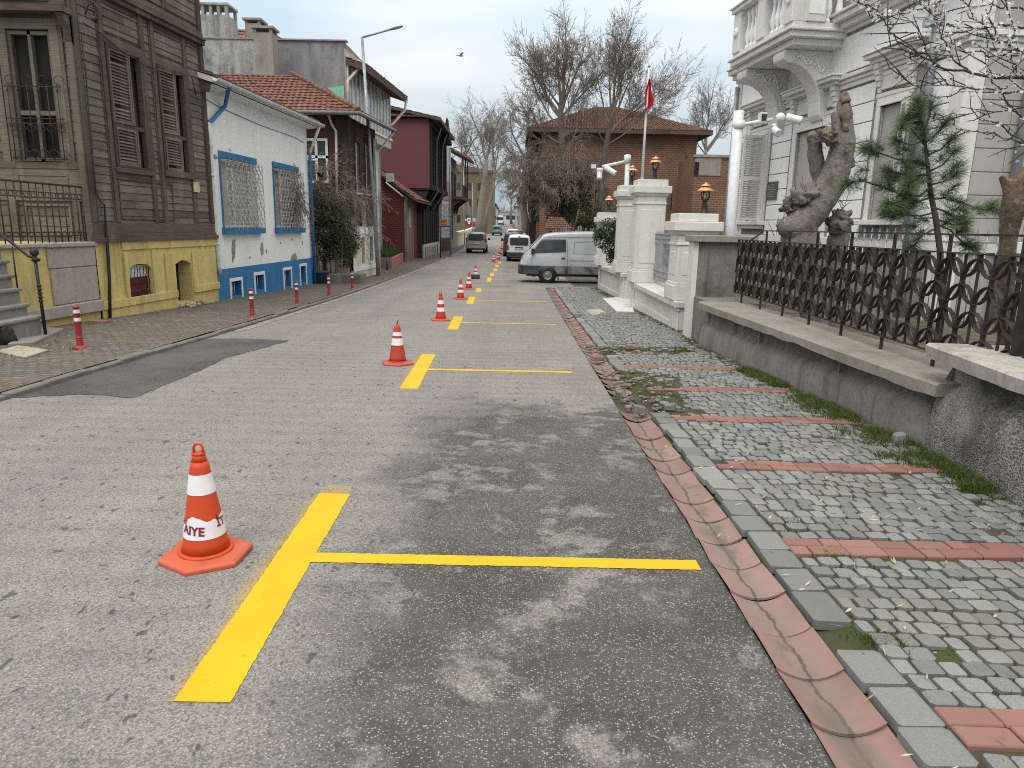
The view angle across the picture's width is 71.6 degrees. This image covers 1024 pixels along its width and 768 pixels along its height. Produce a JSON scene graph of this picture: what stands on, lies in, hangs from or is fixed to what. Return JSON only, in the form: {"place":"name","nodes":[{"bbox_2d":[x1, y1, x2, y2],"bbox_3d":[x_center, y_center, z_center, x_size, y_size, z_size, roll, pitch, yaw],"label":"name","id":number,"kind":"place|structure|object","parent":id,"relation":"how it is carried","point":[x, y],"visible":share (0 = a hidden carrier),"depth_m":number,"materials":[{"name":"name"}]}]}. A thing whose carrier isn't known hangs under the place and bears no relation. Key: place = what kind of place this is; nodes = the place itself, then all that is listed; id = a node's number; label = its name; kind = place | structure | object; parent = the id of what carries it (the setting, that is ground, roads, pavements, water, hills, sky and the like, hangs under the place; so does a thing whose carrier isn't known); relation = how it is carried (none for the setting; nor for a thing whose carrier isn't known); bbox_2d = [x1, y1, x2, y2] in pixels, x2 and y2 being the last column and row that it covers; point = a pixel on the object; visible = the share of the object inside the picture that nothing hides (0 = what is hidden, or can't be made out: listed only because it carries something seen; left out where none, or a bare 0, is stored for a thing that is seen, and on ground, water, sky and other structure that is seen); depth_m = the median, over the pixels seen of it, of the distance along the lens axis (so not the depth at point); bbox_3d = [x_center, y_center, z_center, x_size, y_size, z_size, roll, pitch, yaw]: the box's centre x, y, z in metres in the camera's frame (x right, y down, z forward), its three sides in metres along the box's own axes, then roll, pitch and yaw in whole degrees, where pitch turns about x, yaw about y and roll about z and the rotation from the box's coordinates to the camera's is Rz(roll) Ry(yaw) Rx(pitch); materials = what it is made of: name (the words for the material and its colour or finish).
{"place":"outdoors","nodes":[
{"label":"outdoors","id":0,"kind":"place"},
{"bbox_2d":[0,243,465,391],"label":"pavement","id":1,"kind":"structure","parent":0,"point":[216,316],"depth_m":12.57,"materials":[{"name":"grey stone"}]},
{"bbox_2d":[0,327,17,344],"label":"dark rubble","id":2,"kind":"object","parent":1,"relation":"on","point":[7,335],"visible":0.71,"depth_m":10.34,"materials":[{"name":"black stone"}]},
{"bbox_2d":[0,232,46,337],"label":"stone stairs","id":3,"kind":"structure","parent":1,"relation":"on","point":[17,318],"depth_m":10.93,"materials":[{"name":"grey stone"}]},
{"bbox_2d":[0,345,48,358],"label":"manhole slab","id":4,"kind":"structure","parent":1,"relation":"on","point":[17,350],"depth_m":9.65,"materials":[{"name":"beige concrete"}]},
{"bbox_2d":[8,327,63,345],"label":"step slab","id":5,"kind":"structure","parent":1,"relation":"on","point":[30,340],"depth_m":10.83,"materials":[{"name":"stone"}]},
{"bbox_2d":[72,305,87,348],"bbox_3d":[-6.185,-0.815,10.121,0.210,0.606,0.210,1,13,0],"label":"flexible bollard","id":6,"kind":"object","parent":1,"relation":"on","point":[78,328],"visible":1,"depth_m":10.10,"materials":[{"name":"red plastic"}]},
{"bbox_2d":[178,300,213,307],"bbox_3d":[-7.979,-2.009,17.534,1.104,0.244,2.493,-5,14,-27],"label":"plaster rubble","id":7,"kind":"object","parent":1,"relation":"on","point":[191,304],"visible":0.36,"depth_m":16.63,"materials":[{"name":"beige stone"}]},
{"bbox_2d":[313,270,329,283],"bbox_3d":[-7.048,-3.903,26.030,0.720,0.470,0.720,1,13,0],"label":"blue tub","id":8,"kind":"object","parent":1,"relation":"on","point":[321,276],"visible":0.64,"depth_m":25.80,"materials":[{"name":"blue plastic"}]},
{"bbox_2d":[309,188,357,273],"bbox_3d":[-6.736,-5.466,26.367,2.035,3.535,1.393,1,13,0],"label":"ivy shrub","id":9,"kind":"object","parent":1,"relation":"on","point":[327,243],"visible":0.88,"depth_m":26.23,"materials":[{"name":"green plant"}]},
{"bbox_2d":[328,272,365,283],"bbox_3d":[-6.326,-3.951,26.861,1.450,0.470,0.900,1,13,0],"label":"stone box","id":10,"kind":"object","parent":1,"relation":"on","point":[343,277],"visible":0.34,"depth_m":26.42,"materials":[{"name":"stone"}]},
{"bbox_2d":[338,223,362,272],"bbox_3d":[-6.317,-5.039,27.386,1.133,2.269,0.887,1,13,0],"label":"box shrub","id":11,"kind":"object","parent":1,"relation":"on","point":[350,262],"visible":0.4,"depth_m":27.34,"materials":[{"name":"green plant"}]},
{"bbox_2d":[375,165,379,260],"bbox_3d":[-5.832,-7.032,30.834,0.143,4.754,0.100,1,13,0],"label":"pipe post","id":12,"kind":"object","parent":1,"relation":"on","point":[376,186],"visible":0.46,"depth_m":30.66,"materials":[{"name":"grey metal"}]},
{"bbox_2d":[361,25,402,275],"bbox_3d":[-5.346,-9.554,29.835,1.808,10.070,0.396,3,13,10],"label":"street lamp","id":13,"kind":"object","parent":1,"relation":"on","point":[377,261],"visible":0.83,"depth_m":29.82,"materials":[{"name":"metal"}]},
{"bbox_2d":[380,244,402,267],"bbox_3d":[-7.115,-7.256,40.164,1.504,1.349,7.118,0,13,-3],"label":"brick planter","id":14,"kind":"object","parent":1,"relation":"on","point":[394,255],"visible":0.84,"depth_m":38.35,"materials":[{"name":"brick"}]},
{"bbox_2d":[8,298,1013,767],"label":"leaf litter","id":15,"kind":"object","parent":1,"relation":"on","point":[736,504],"visible":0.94,"depth_m":4.66,"materials":[{"name":"brown plant"}]},
{"bbox_2d":[82,222,667,368],"bbox_3d":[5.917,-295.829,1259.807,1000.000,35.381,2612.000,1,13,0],"label":"ground","id":16,"kind":"structure","parent":0,"point":[513,227],"depth_m":18.40,"materials":[{"name":"soil"}]},
{"bbox_2d":[0,178,103,326],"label":"terrace","id":17,"kind":"structure","parent":16,"relation":"on","point":[68,275],"depth_m":12.57,"materials":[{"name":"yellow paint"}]},
{"bbox_2d":[0,0,219,318],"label":"wooden house","id":18,"kind":"structure","parent":16,"relation":"on","point":[103,103],"depth_m":14.13,"materials":[{"name":"brown wood"}]},
{"bbox_2d":[2,30,69,161],"bbox_3d":[-8.671,-5.243,12.979,1.157,2.239,0.239,1,13,0],"label":"side window","id":19,"kind":"structure","parent":18,"relation":"in","point":[29,51],"depth_m":13.00,"materials":[{"name":"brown wood"}]},
{"bbox_2d":[104,42,150,171],"bbox_3d":[-7.919,-5.543,14.396,0.451,2.295,1.164,1,13,0],"label":"window","id":20,"kind":"structure","parent":18,"relation":"in","point":[117,125],"depth_m":14.34,"materials":[{"name":"brown wood"}]},
{"bbox_2d":[156,64,191,174],"bbox_3d":[-7.767,-5.910,16.033,0.446,2.235,1.105,1,13,0],"label":"window","id":21,"kind":"structure","parent":18,"relation":"in","point":[167,136],"depth_m":16.00,"materials":[{"name":"brown wood"}]},
{"bbox_2d":[197,68,324,300],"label":"white house","id":22,"kind":"structure","parent":16,"relation":"on","point":[256,140],"depth_m":20.58,"materials":[{"name":"paint"}]},
{"bbox_2d":[229,277,243,298],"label":"basement window","id":23,"kind":"structure","parent":22,"relation":"in","point":[231,280],"depth_m":19.51,"materials":[{"name":"white paint"}]},
{"bbox_2d":[218,150,265,233],"bbox_3d":[-7.523,-5.222,19.578,0.554,2.109,2.512,1,13,0],"label":"window","id":24,"kind":"structure","parent":22,"relation":"in","point":[235,185],"depth_m":19.51,"materials":[{"name":"blue paint"}]},
{"bbox_2d":[272,161,305,232],"bbox_3d":[-7.319,-5.996,22.998,0.548,2.149,2.395,1,13,0],"label":"window","id":25,"kind":"structure","parent":22,"relation":"in","point":[282,225],"depth_m":22.83,"materials":[{"name":"blue paint"}]},
{"bbox_2d":[200,2,407,246],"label":"grey house","id":26,"kind":"structure","parent":16,"relation":"on","point":[334,66],"depth_m":30.98,"materials":[{"name":"paint"}]},
{"bbox_2d":[216,25,396,276],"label":"brown house","id":27,"kind":"structure","parent":16,"relation":"on","point":[330,110],"depth_m":28.33,"materials":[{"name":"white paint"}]},
{"bbox_2d":[307,138,328,182],"bbox_3d":[-7.597,-8.649,27.501,0.952,1.654,0.080,1,13,0],"label":"window","id":28,"kind":"structure","parent":27,"relation":"in","point":[321,144],"depth_m":27.45,"materials":[{"name":"white paint"}]},
{"bbox_2d":[274,144,398,271],"bbox_3d":[-7.814,-6.270,26.107,4.642,5.172,7.814,6,13,21],"label":"tree","id":29,"kind":"object","parent":27,"relation":"attached to","point":[335,192],"visible":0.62,"depth_m":26.55,"materials":[{"name":"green plant"}]},
{"bbox_2d":[353,136,362,193],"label":"window","id":30,"kind":"structure","parent":27,"relation":"in","point":[357,141],"depth_m":28.75,"materials":[{"name":"white paint"}]},
{"bbox_2d":[364,138,371,194],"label":"window","id":31,"kind":"structure","parent":27,"relation":"in","point":[367,174],"depth_m":30.10,"materials":[{"name":"white paint"}]},
{"bbox_2d":[381,169,431,261],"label":"brick annex","id":32,"kind":"object","parent":16,"relation":"on","point":[401,229],"visible":0.72,"depth_m":43.60,"materials":[{"name":"red brick"}]},
{"bbox_2d":[381,106,454,257],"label":"red house","id":33,"kind":"structure","parent":16,"relation":"on","point":[414,158],"depth_m":47.69,"materials":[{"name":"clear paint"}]},
{"bbox_2d":[439,146,450,251],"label":"narrow white house","id":34,"kind":"structure","parent":16,"relation":"on","point":[444,215],"depth_m":61.81,"materials":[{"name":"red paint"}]},
{"bbox_2d":[451,149,473,248],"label":"building","id":35,"kind":"structure","parent":16,"relation":"on","point":[457,202],"depth_m":66.90,"materials":[{"name":"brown wood"}]},
{"bbox_2d":[457,227,474,246],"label":"cream wall","id":36,"kind":"structure","parent":16,"relation":"on","point":[460,238],"depth_m":78.16,"materials":[{"name":"paint"}]},
{"bbox_2d":[450,100,496,227],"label":"bare tree","id":37,"kind":"object","parent":16,"relation":"on","point":[467,203],"visible":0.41,"depth_m":112.05,"materials":[{"name":"grey plant"}]},
{"bbox_2d":[457,164,495,233],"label":"house","id":38,"kind":"structure","parent":16,"relation":"on","point":[473,176],"depth_m":130.73,"materials":[{"name":"beige paint"}]},
{"bbox_2d":[447,83,515,231],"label":"bare tree","id":39,"kind":"object","parent":16,"relation":"on","point":[480,208],"visible":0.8,"depth_m":95.74,"materials":[{"name":"brown plant"}]},
{"bbox_2d":[464,105,526,232],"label":"bare tree","id":40,"kind":"object","parent":16,"relation":"on","point":[489,200],"visible":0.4,"depth_m":107.39,"materials":[{"name":"grey plant"}]},
{"bbox_2d":[497,174,520,223],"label":"bare tree","id":41,"kind":"object","parent":16,"relation":"on","point":[508,190],"visible":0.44,"depth_m":251.97,"materials":[{"name":"grey plant"}]},
{"bbox_2d":[483,85,546,234],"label":"bare tree","id":42,"kind":"object","parent":16,"relation":"on","point":[525,221],"visible":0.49,"depth_m":71.95,"materials":[{"name":"grey plant"}]},
{"bbox_2d":[528,192,535,242],"bbox_3d":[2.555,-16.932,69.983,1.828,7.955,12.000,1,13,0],"label":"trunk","id":43,"kind":"object","parent":16,"relation":"on","point":[532,228],"visible":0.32,"depth_m":64.54,"materials":[{"name":"brown plant"}]},
{"bbox_2d":[474,0,636,215],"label":"bare tree","id":44,"kind":"object","parent":16,"relation":"on","point":[538,61],"visible":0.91,"depth_m":41.30,"materials":[{"name":"brown plant"}]},
{"bbox_2d":[492,125,629,228],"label":"creeper","id":45,"kind":"object","parent":44,"relation":"hanging from","point":[542,172],"visible":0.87,"depth_m":41.15,"materials":[{"name":"brown plant"}]},
{"bbox_2d":[543,164,597,231],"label":"ivy bush","id":46,"kind":"object","parent":16,"relation":"on","point":[569,208],"visible":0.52,"depth_m":41.78,"materials":[{"name":"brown plant"}]},
{"bbox_2d":[574,199,616,230],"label":"dark bush","id":47,"kind":"object","parent":16,"relation":"on","point":[589,221],"visible":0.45,"depth_m":41.51,"materials":[{"name":"green plant"}]},
{"bbox_2d":[596,265,630,298],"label":"white wall","id":48,"kind":"structure","parent":16,"relation":"on","point":[612,283],"depth_m":23.79,"materials":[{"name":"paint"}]},
{"bbox_2d":[592,217,615,264],"bbox_3d":[3.316,-4.803,24.115,1.250,1.758,0.954,1,13,0],"label":"round shrub","id":49,"kind":"object","parent":48,"relation":"on","point":[600,234],"visible":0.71,"depth_m":23.95,"materials":[{"name":"green plant"}]},
{"bbox_2d":[594,212,616,265],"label":"stone pillar","id":50,"kind":"structure","parent":48,"relation":"on","point":[600,258],"depth_m":25.95,"materials":[{"name":"white stone"}]},
{"bbox_2d":[591,154,630,184],"bbox_3d":[3.185,-5.183,23.575,1.283,4.690,0.337,1,13,0],"label":"camera post","id":51,"kind":"object","parent":48,"relation":"on","point":[612,171],"visible":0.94,"depth_m":23.13,"materials":[{"name":"white metal"}]},
{"bbox_2d":[612,185,633,272],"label":"stone pillar","id":52,"kind":"structure","parent":48,"relation":"on","point":[622,196],"depth_m":21.92,"materials":[{"name":"white stone"}]},
{"bbox_2d":[525,107,712,261],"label":"brick house","id":53,"kind":"structure","parent":16,"relation":"on","point":[671,144],"depth_m":53.45,"materials":[{"name":"brown brick"}]},
{"bbox_2d":[566,0,706,227],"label":"bare tree","id":54,"kind":"object","parent":16,"relation":"on","point":[629,63],"visible":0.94,"depth_m":40.10,"materials":[{"name":"brown plant"}]},
{"bbox_2d":[628,281,684,330],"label":"white wall","id":55,"kind":"structure","parent":16,"relation":"on","point":[650,300],"depth_m":16.27,"materials":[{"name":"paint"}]},
{"bbox_2d":[627,179,671,282],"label":"stone pillar","id":56,"kind":"structure","parent":55,"relation":"on","point":[649,203],"depth_m":18.45,"materials":[{"name":"white stone"}]},
{"bbox_2d":[641,65,650,178],"bbox_3d":[3.378,-6.577,17.956,0.088,2.782,0.070,1,13,0],"label":"flagpole","id":57,"kind":"object","parent":56,"relation":"on","point":[643,152],"visible":1,"depth_m":17.99,"materials":[{"name":"white metal"}]},
{"bbox_2d":[644,78,653,111],"bbox_3d":[3.431,-7.214,17.755,0.234,0.803,0.213,1,13,0],"label":"flag","id":58,"kind":"object","parent":57,"relation":"hanging from","point":[650,98],"visible":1,"depth_m":17.72,"materials":[{"name":"red fabric"}]},
{"bbox_2d":[649,156,661,179],"bbox_3d":[3.726,-5.616,18.475,0.330,0.615,0.330,1,13,0],"label":"pillar lamp","id":59,"kind":"object","parent":56,"relation":"on","point":[655,161],"visible":0.91,"depth_m":18.41,"materials":[{"name":"black metal"}]},
{"bbox_2d":[653,232,670,283],"bbox_3d":[3.731,-2.972,16.707,0.028,1.278,3.892,1,13,0],"label":"silver fence","id":60,"kind":"object","parent":55,"relation":"on","point":[659,268],"visible":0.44,"depth_m":17.68,"materials":[{"name":"paint"}]},
{"bbox_2d":[664,213,723,300],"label":"stone pillar","id":61,"kind":"structure","parent":55,"relation":"on","point":[679,227],"depth_m":14.06,"materials":[{"name":"white stone"}]},
{"bbox_2d":[697,182,713,213],"bbox_3d":[3.859,-3.713,14.186,0.330,0.615,0.330,1,13,0],"label":"pillar lamp","id":62,"kind":"object","parent":61,"relation":"on","point":[705,188],"visible":0.98,"depth_m":14.12,"materials":[{"name":"black metal"}]},
{"bbox_2d":[675,154,728,234],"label":"outbuilding","id":63,"kind":"structure","parent":16,"relation":"on","point":[696,172],"depth_m":48.33,"materials":[{"name":"brick"}]},
{"bbox_2d":[684,60,733,153],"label":"bare tree","id":64,"kind":"object","parent":16,"relation":"on","point":[716,137],"visible":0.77,"depth_m":58.61,"materials":[{"name":"brown plant"}]},
{"bbox_2d":[683,235,765,342],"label":"concrete pier","id":65,"kind":"structure","parent":16,"relation":"on","point":[711,273],"depth_m":12.83,"materials":[{"name":"paint"}]},
{"bbox_2d":[725,110,803,235],"bbox_3d":[4.922,-3.536,14.097,1.342,3.553,0.301,2,13,2],"label":"camera post","id":66,"kind":"object","parent":65,"relation":"on","point":[739,123],"visible":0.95,"depth_m":13.84,"materials":[{"name":"metal"}]},
{"bbox_2d":[698,301,960,447],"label":"garden wall","id":67,"kind":"structure","parent":16,"relation":"on","point":[894,388],"depth_m":7.66,"materials":[{"name":"concrete"}]},
{"bbox_2d":[733,230,1023,366],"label":"iron fence","id":68,"kind":"object","parent":67,"relation":"on","point":[1014,333],"visible":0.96,"depth_m":7.14,"materials":[{"name":"black metal"}]},
{"bbox_2d":[723,0,1023,322],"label":"mansion","id":69,"kind":"structure","parent":16,"relation":"on","point":[810,61],"depth_m":14.48,"materials":[{"name":"white paint"}]},
{"bbox_2d":[736,98,771,228],"bbox_3d":[6.541,-5.931,19.373,0.952,3.302,1.916,1,13,0],"label":"window","id":70,"kind":"structure","parent":69,"relation":"in","point":[746,174],"depth_m":18.91,"materials":[{"name":"white glass"}]},
{"bbox_2d":[853,35,929,224],"bbox_3d":[7.243,-4.739,13.668,0.738,3.280,1.645,1,13,0],"label":"window","id":71,"kind":"structure","parent":69,"relation":"in","point":[895,96],"depth_m":13.64,"materials":[{"name":"white glass"}]},
{"bbox_2d":[924,343,1023,513],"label":"wall block","id":72,"kind":"structure","parent":16,"relation":"on","point":[976,421],"depth_m":5.17,"materials":[{"name":"grey concrete"}]},
{"bbox_2d":[0,222,835,767],"bbox_3d":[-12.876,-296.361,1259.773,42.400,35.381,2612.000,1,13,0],"label":"road","id":73,"kind":"structure","parent":0,"point":[110,630],"depth_m":3.60,"materials":[{"name":"grey asphalt"}]},
{"bbox_2d":[16,338,288,397],"bbox_3d":[-4.777,-0.304,9.678,1.817,0.133,5.023,2,13,2],"label":"asphalt patch","id":74,"kind":"object","parent":73,"relation":"on","point":[137,377],"visible":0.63,"depth_m":9.02,"materials":[{"name":"grey asphalt"}]},
{"bbox_2d":[158,442,252,575],"bbox_3d":[-1.612,0.605,3.697,0.412,0.630,0.467,1,13,0],"label":"traffic cone","id":75,"kind":"object","parent":73,"relation":"on","point":[207,543],"visible":1,"depth_m":3.64,"materials":[{"name":"orange plastic"}]},
{"bbox_2d":[0,245,465,401],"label":"kerb","id":76,"kind":"structure","parent":73,"relation":"on","point":[28,388],"depth_m":10.22,"materials":[{"name":"stone"}]},
{"bbox_2d":[234,253,456,330],"bbox_3d":[-4.917,-5.970,36.394,0.344,0.368,47.601,1,13,0],"label":"cement strip","id":77,"kind":"object","parent":73,"relation":"on","point":[279,318],"visible":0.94,"depth_m":18.60,"materials":[{"name":"grey concrete"}]},
{"bbox_2d":[382,320,412,366],"bbox_3d":[-1.589,-0.581,9.835,0.412,0.612,0.467,-3,13,-17],"label":"traffic cone","id":78,"kind":"object","parent":73,"relation":"on","point":[397,357],"visible":1,"depth_m":9.77,"materials":[{"name":"orange plastic"}]},
{"bbox_2d":[174,486,700,701],"bbox_3d":[-0.214,0.946,3.736,2.410,0.064,2.360,1,13,0],"label":"parking marking","id":79,"kind":"object","parent":73,"relation":"on","point":[219,674],"visible":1,"depth_m":3.61,"materials":[{"name":"yellow paint"}]},
{"bbox_2d":[431,292,449,320],"bbox_3d":[-1.566,-1.716,15.607,0.412,0.630,0.467,-1,13,-11],"label":"traffic cone","id":80,"kind":"object","parent":73,"relation":"on","point":[440,314],"visible":1,"depth_m":15.55,"materials":[{"name":"orange plastic"}]},
{"bbox_2d":[449,144,468,256],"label":"street lamp","id":81,"kind":"object","parent":73,"relation":"on","point":[450,220],"visible":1,"depth_m":52.57,"materials":[{"name":"metal"}]},
{"bbox_2d":[466,232,489,252],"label":"silver car","id":82,"kind":"object","parent":73,"relation":"on","point":[476,240],"visible":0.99,"depth_m":60.07,"materials":[{"name":"grey paint"}]},
{"bbox_2d":[400,354,571,388],"bbox_3d":[-0.351,-0.181,9.509,2.309,0.072,2.640,1,13,0],"label":"parking marking","id":83,"kind":"object","parent":73,"relation":"on","point":[415,377],"visible":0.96,"depth_m":9.48,"materials":[{"name":"yellow paint"}]},
{"bbox_2d":[448,316,555,329],"bbox_3d":[-0.268,-1.306,15.283,2.427,0.067,2.600,1,13,0],"label":"parking marking","id":84,"kind":"object","parent":73,"relation":"on","point":[455,323],"visible":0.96,"depth_m":15.27,"materials":[{"name":"yellow paint"}]},
{"bbox_2d":[501,232,522,255],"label":"grey van","id":85,"kind":"object","parent":73,"relation":"on","point":[506,237],"visible":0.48,"depth_m":55.41,"materials":[{"name":"paint"}]},
{"bbox_2d":[505,234,532,260],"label":"white van","id":86,"kind":"object","parent":73,"relation":"on","point":[518,245],"visible":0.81,"depth_m":48.03,"materials":[{"name":"paint"}]},
{"bbox_2d":[545,217,572,232],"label":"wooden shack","id":87,"kind":"structure","parent":73,"relation":"on","point":[553,223],"depth_m":39.16,"materials":[{"name":"brown brick"}]},
{"bbox_2d":[199,0,741,210],"label":"sky","id":88,"kind":"structure","parent":0,"point":[420,58],"materials":[{"name":"white"}]},
{"bbox_2d":[560,276,597,286],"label":"side lane","id":89,"kind":"structure","parent":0,"point":[583,281],"depth_m":31.34,"materials":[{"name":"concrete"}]},
{"bbox_2d":[518,231,597,282],"bbox_3d":[2.775,-5.451,30.482,5.020,2.214,1.860,1,13,0],"label":"silver van","id":90,"kind":"object","parent":89,"relation":"on","point":[549,257],"visible":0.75,"depth_m":29.71,"materials":[{"name":"paint"}]},
{"bbox_2d":[551,286,1023,767],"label":"sidewalk","id":91,"kind":"structure","parent":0,"point":[833,641],"depth_m":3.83,"materials":[{"name":"grey stone"}]},
{"bbox_2d":[603,297,633,311],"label":"marble slab","id":92,"kind":"structure","parent":91,"relation":"on","point":[617,305],"depth_m":19.98,"materials":[{"name":"white stone"}]},
{"bbox_2d":[585,345,696,416],"bbox_3d":[1.676,-0.166,9.434,1.072,0.182,4.937,1,13,0],"label":"pavement rubble","id":93,"kind":"object","parent":91,"relation":"on","point":[629,407],"visible":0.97,"depth_m":8.44,"materials":[{"name":"grey stone"}]},
{"bbox_2d":[546,287,917,767],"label":"gutter","id":94,"kind":"object","parent":91,"relation":"on","point":[849,724],"visible":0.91,"depth_m":3.21,"materials":[{"name":"tile"}]},
{"bbox_2d":[553,287,978,767],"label":"kerb","id":95,"kind":"structure","parent":91,"relation":"on","point":[916,724],"depth_m":3.21,"materials":[{"name":"stone"}]},
{"bbox_2d":[626,351,1023,752],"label":"red paver bands","id":96,"kind":"object","parent":91,"relation":"on","point":[981,729],"visible":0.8,"depth_m":3.92,"materials":[{"name":"red brick"}]},
{"bbox_2d":[891,431,906,444],"bbox_3d":[3.333,0.467,6.113,0.099,0.109,0.099,3,13,7],"label":"loose sett","id":97,"kind":"object","parent":91,"relation":"on","point":[899,436],"visible":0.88,"depth_m":6.07,"materials":[{"name":"stone"}]},
{"bbox_2d":[664,269,996,352],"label":"garden ground","id":98,"kind":"structure","parent":0,"point":[991,339],"depth_m":11.31,"materials":[{"name":"soil"}]},
{"bbox_2d":[768,91,862,327],"bbox_3d":[4.761,-2.124,11.154,1.632,4.630,0.724,1,13,0],"label":"pollarded tree","id":99,"kind":"object","parent":98,"relation":"on","point":[808,206],"visible":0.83,"depth_m":10.78,"materials":[{"name":"grey plant"}]},
{"bbox_2d":[833,87,1001,319],"bbox_3d":[4.155,-1.842,7.348,1.895,2.366,0.775,1,13,0],"label":"pine tree","id":100,"kind":"object","parent":98,"relation":"on","point":[905,118],"visible":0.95,"depth_m":7.24,"materials":[{"name":"green plant"}]},
{"bbox_2d":[845,227,1017,326],"bbox_3d":[6.464,-1.839,11.699,0.024,1.460,3.740,-3,13,-16],"label":"railing","id":101,"kind":"object","parent":98,"relation":"on","point":[928,240],"visible":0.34,"depth_m":11.33,"materials":[{"name":"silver metal"}]},
{"bbox_2d":[846,0,1023,163],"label":"blossom tree","id":102,"kind":"object","parent":98,"relation":"on","point":[973,29],"visible":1,"depth_m":4.81,"materials":[{"name":"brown plant"}]},
{"bbox_2d":[996,166,1023,344],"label":"lopped trunk","id":103,"kind":"object","parent":98,"relation":"on","point":[1011,213],"visible":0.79,"depth_m":5.88,"materials":[{"name":"brown plant"}]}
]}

